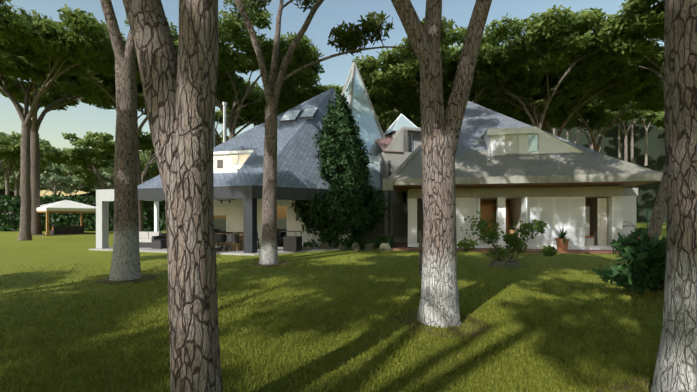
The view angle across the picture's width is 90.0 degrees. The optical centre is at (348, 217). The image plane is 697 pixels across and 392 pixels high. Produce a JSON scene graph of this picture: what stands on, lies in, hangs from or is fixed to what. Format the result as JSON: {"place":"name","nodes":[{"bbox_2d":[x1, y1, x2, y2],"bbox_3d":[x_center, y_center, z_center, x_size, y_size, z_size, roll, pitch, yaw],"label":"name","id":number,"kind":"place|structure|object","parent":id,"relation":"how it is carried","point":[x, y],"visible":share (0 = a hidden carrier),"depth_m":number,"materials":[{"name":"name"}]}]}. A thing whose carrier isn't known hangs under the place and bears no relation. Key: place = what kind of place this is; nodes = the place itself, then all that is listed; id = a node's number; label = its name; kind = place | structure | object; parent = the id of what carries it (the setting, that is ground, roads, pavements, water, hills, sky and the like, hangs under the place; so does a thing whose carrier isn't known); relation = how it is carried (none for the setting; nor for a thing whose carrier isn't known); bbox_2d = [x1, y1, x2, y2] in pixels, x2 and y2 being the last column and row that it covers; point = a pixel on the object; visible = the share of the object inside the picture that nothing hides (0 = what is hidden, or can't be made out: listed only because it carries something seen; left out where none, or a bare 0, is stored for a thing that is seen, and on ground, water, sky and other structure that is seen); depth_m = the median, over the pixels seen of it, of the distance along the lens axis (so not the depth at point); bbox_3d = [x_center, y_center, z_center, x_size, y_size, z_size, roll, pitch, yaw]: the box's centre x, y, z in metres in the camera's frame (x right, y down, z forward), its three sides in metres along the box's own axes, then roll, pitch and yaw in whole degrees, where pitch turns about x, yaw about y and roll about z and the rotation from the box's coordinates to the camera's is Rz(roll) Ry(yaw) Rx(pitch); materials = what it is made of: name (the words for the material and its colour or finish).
{"place":"outdoors","nodes":[
{"label":"outdoors","id":0,"kind":"place"},
{"bbox_2d":[0,0,663,196],"label":"sky","id":1,"kind":"structure","parent":0,"point":[81,119],"materials":[{"name":"blue"}]},
{"bbox_2d":[0,121,665,222],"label":"background trees","id":2,"kind":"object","parent":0,"point":[647,194],"depth_m":114.94,"materials":[{"name":"green plant"}]},
{"bbox_2d":[0,223,666,391],"bbox_3d":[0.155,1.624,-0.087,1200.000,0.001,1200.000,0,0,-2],"label":"lawn ground","id":3,"kind":"structure","parent":0,"point":[36,252],"depth_m":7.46,"materials":[{"name":"green plant"}]},
{"bbox_2d":[37,200,95,235],"bbox_3d":[-27.792,-0.076,34.317,4.900,3.400,4.900,0,0,31],"label":"gazebo","id":4,"kind":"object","parent":3,"relation":"on","point":[65,206],"depth_m":33.00,"materials":[{"name":"fabric"}]},
{"bbox_2d":[50,226,78,234],"bbox_3d":[-27.056,1.199,33.221,0.900,0.750,2.000,0,0,31],"label":"outdoor sofa","id":5,"kind":"object","parent":4,"relation":"on","point":[56,230],"visible":0.98,"depth_m":32.84,"materials":[{"name":"wicker"}]},
{"bbox_2d":[79,226,83,232],"bbox_3d":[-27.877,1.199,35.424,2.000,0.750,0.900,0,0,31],"label":"armchair","id":6,"kind":"object","parent":4,"relation":"on","point":[81,229],"visible":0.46,"depth_m":35.18,"materials":[{"name":"wicker"}]},
{"bbox_2d":[0,193,165,231],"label":"hedge","id":7,"kind":"object","parent":3,"relation":"on","point":[16,204],"depth_m":41.02,"materials":[{"name":"green plant"}]},
{"bbox_2d":[89,87,350,255],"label":"house wing","id":8,"kind":"structure","parent":3,"relation":"on","point":[238,161],"depth_m":17.79,"materials":[{"name":"grey tile"}]},
{"bbox_2d":[139,232,166,247],"bbox_3d":[-10.657,1.154,18.495,1.700,0.800,0.900,0,0,15],"label":"lounge sofa","id":9,"kind":"object","parent":8,"relation":"on","point":[146,239],"visible":0.6,"depth_m":18.38,"materials":[{"name":"fabric"}]},
{"bbox_2d":[152,239,166,248],"bbox_3d":[-9.485,1.329,17.574,0.590,0.450,0.590,0,0,15],"label":"wicker cube","id":10,"kind":"object","parent":8,"relation":"on","point":[159,243],"visible":0.81,"depth_m":17.35,"materials":[{"name":"grey wicker"}]},
{"bbox_2d":[215,234,227,251],"bbox_3d":[-5.989,1.154,16.243,0.549,0.800,0.550,0,0,15],"label":"dining chair","id":11,"kind":"object","parent":8,"relation":"on","point":[220,238],"visible":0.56,"depth_m":15.99,"materials":[{"name":"wicker"}]},
{"bbox_2d":[215,233,243,249],"bbox_3d":[-6.154,1.174,17.145,2.700,0.760,1.000,0,0,15],"label":"dining table","id":12,"kind":"object","parent":8,"relation":"on","point":[241,236],"visible":0.31,"depth_m":16.80,"materials":[{"name":"brown wood"}]},
{"bbox_2d":[225,234,241,251],"bbox_3d":[-5.314,1.154,16.056,0.549,0.800,0.550,0,0,15],"label":"dining chair","id":13,"kind":"object","parent":8,"relation":"on","point":[232,238],"visible":1,"depth_m":15.84,"materials":[{"name":"wicker"}]},
{"bbox_2d":[279,231,301,251],"bbox_3d":[-2.699,1.092,16.281,0.880,0.925,0.680,0,0,15],"label":"counter","id":14,"kind":"object","parent":8,"relation":"on","point":[292,243],"visible":1,"depth_m":15.95,"materials":[{"name":"grey"}]},
{"bbox_2d":[290,91,388,247],"bbox_3d":[-0.454,-2.610,19.030,5.466,8.630,5.269,0,0,-2],"label":"ivy","id":15,"kind":"object","parent":3,"relation":"on","point":[346,153],"visible":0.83,"depth_m":17.87,"materials":[{"name":"green plant"}]},
{"bbox_2d":[0,0,696,391],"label":"tree trunks","id":16,"kind":"object","parent":3,"relation":"on","point":[180,88],"visible":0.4,"depth_m":2.83,"materials":[{"name":"brown plant"}]},
{"bbox_2d":[0,0,664,193],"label":"pine needles","id":17,"kind":"object","parent":16,"relation":"on","point":[29,44],"visible":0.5,"depth_m":28.23,"materials":[{"name":"green plant"}]},
{"bbox_2d":[223,0,451,55],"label":"pine needles","id":18,"kind":"object","parent":16,"relation":"attached to","point":[352,35],"visible":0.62,"depth_m":13.25,"materials":[{"name":"green plant"}]},
{"bbox_2d":[303,234,394,249],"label":"border shrubs","id":19,"kind":"object","parent":3,"relation":"on","point":[349,243],"visible":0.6,"depth_m":17.95,"materials":[{"name":"green plant"}]},
{"bbox_2d":[319,243,391,250],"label":"border rocks","id":20,"kind":"object","parent":3,"relation":"on","point":[369,246],"visible":0.88,"depth_m":17.20,"materials":[{"name":"grey stone"}]},
{"bbox_2d":[341,62,384,189],"bbox_3d":[0.403,-6.319,24.528,5.152,9.190,5.156,0,0,-31],"label":"glass spire","id":21,"kind":"object","parent":3,"relation":"on","point":[354,91],"visible":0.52,"depth_m":23.68,"materials":[{"name":"clear glass"}]},
{"bbox_2d":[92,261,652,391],"bbox_3d":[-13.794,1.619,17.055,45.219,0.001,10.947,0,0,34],"label":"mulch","id":22,"kind":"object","parent":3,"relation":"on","point":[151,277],"visible":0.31,"depth_m":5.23,"materials":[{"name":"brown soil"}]},
{"bbox_2d":[488,259,520,267],"bbox_3d":[5.228,1.521,11.623,1.255,0.246,0.741,0,0,-2],"label":"mulch bed","id":23,"kind":"object","parent":3,"relation":"on","point":[505,264],"visible":0.79,"depth_m":11.43,"materials":[{"name":"brown soil"}]},
{"bbox_2d":[457,210,556,261],"bbox_3d":[5.320,0.636,11.591,3.278,1.771,1.440,0,0,-2],"label":"lawn shrub","id":24,"kind":"object","parent":3,"relation":"on","point":[514,241],"depth_m":11.60,"materials":[{"name":"green plant"}]},
{"bbox_2d":[383,101,662,253],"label":"house wing","id":25,"kind":"structure","parent":3,"relation":"on","point":[509,171],"depth_m":17.48,"materials":[{"name":"white paint"}]},
{"bbox_2d":[476,236,495,243],"bbox_3d":[7.296,1.279,18.689,1.060,0.550,0.680,0,0,10],"label":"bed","id":26,"kind":"object","parent":25,"relation":"on","point":[482,242],"visible":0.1,"depth_m":18.41,"materials":[{"name":"fabric"}]},
{"bbox_2d":[555,238,569,250],"bbox_3d":[10.154,1.272,16.543,0.580,0.565,0.580,0,0,-2],"label":"plant pot","id":27,"kind":"object","parent":25,"relation":"on","point":[561,246],"visible":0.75,"depth_m":16.37,"materials":[{"name":"ceramic"}]},
{"bbox_2d":[548,227,577,246],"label":"clivia plant leaves","id":28,"kind":"object","parent":27,"relation":"in","point":[562,234],"visible":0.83,"depth_m":16.44,"materials":[{"name":"green plant"}]},
{"bbox_2d":[585,206,594,245],"bbox_3d":[12.220,0.489,17.956,0.390,2.130,0.970,0,0,10],"label":"white cabinet","id":29,"kind":"object","parent":25,"relation":"on","point":[589,240],"visible":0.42,"depth_m":17.91,"materials":[{"name":"paint"}]},
{"bbox_2d":[598,198,606,245],"bbox_3d":[12.524,0.264,17.208,0.420,2.480,0.030,0,0,10],"label":"door","id":30,"kind":"structure","parent":25,"relation":"hanging from","point":[602,221],"depth_m":17.20,"materials":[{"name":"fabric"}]},
{"bbox_2d":[622,221,662,234],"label":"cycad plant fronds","id":31,"kind":"object","parent":25,"relation":"on","point":[637,227],"visible":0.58,"depth_m":15.70,"materials":[{"name":"green plant"}]},
{"bbox_2d":[591,233,666,294],"bbox_3d":[6.458,0.916,7.044,2.627,1.306,2.341,0,0,-2],"label":"bush","id":32,"kind":"object","parent":3,"relation":"on","point":[646,255],"depth_m":6.98,"materials":[{"name":"green plant"}]},
{"bbox_2d":[367,127,420,242],"bbox_3d":[3.306,-2.141,24.294,3.350,7.530,3.500,0,0,-17],"label":"house entrance section","id":33,"kind":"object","parent":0,"point":[398,147],"depth_m":22.59,"materials":[{"name":"white paint"}]},
{"bbox_2d":[384,114,417,134],"bbox_3d":[3.817,-6.691,25.123,2.350,1.610,2.351,0,0,-17],"label":"glass pyramid","id":34,"kind":"object","parent":33,"relation":"on","point":[401,120],"visible":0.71,"depth_m":24.62,"materials":[{"name":"teal"}]},
{"bbox_2d":[631,228,647,236],"bbox_3d":[13.067,0.685,15.510,0.875,0.497,0.682,0,0,-2],"label":"shrub","id":35,"kind":"object","parent":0,"point":[642,231],"visible":0.42,"depth_m":15.46,"materials":[{"name":"green plant"}]}
]}

